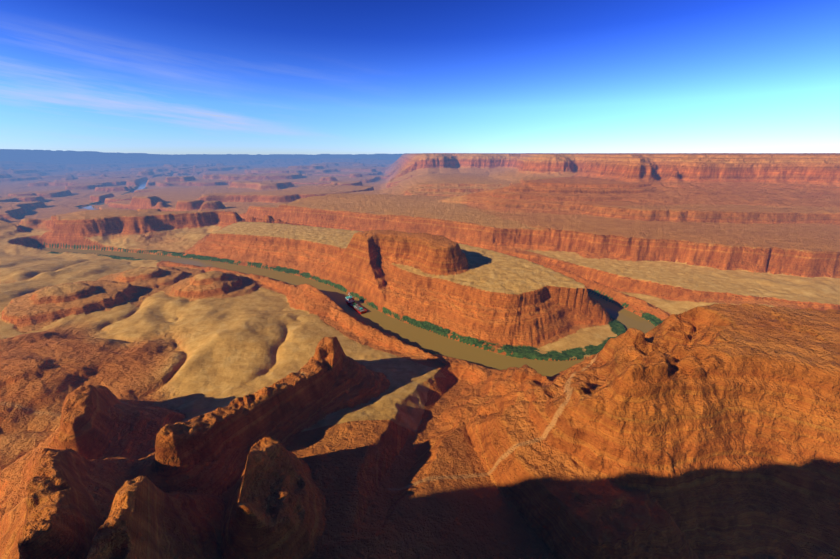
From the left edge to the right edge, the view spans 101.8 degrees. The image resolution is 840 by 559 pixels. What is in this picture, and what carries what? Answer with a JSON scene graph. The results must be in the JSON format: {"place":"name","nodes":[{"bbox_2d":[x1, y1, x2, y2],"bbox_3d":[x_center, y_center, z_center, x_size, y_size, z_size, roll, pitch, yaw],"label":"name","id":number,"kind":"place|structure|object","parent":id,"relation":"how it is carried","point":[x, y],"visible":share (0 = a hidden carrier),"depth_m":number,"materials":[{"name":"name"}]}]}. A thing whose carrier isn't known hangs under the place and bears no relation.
{"place":"outdoors","nodes":[
{"label":"outdoors","id":0,"kind":"place"},
{"bbox_2d":[38,175,655,376],"bbox_3d":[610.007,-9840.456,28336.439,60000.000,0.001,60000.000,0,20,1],"label":"river water","id":1,"kind":"structure","parent":0,"point":[426,340],"depth_m":1285.97,"materials":[{"name":"brown liquid"}]},
{"bbox_2d":[345,293,366,313],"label":"supply ship","id":2,"kind":"object","parent":1,"relation":"on","point":[352,304],"visible":0.96,"depth_m":1415.05,"materials":[{"name":"red"}]},
{"bbox_2d":[0,149,839,558],"bbox_3d":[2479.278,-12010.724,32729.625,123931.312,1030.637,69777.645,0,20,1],"label":"canyon terrain","id":3,"kind":"structure","parent":0,"point":[156,409],"depth_m":865.67,"materials":[{"name":"orange stone"}]},
{"bbox_2d":[0,0,839,154],"label":"sky","id":4,"kind":"structure","parent":0,"point":[170,77],"materials":[{"name":"blue"}]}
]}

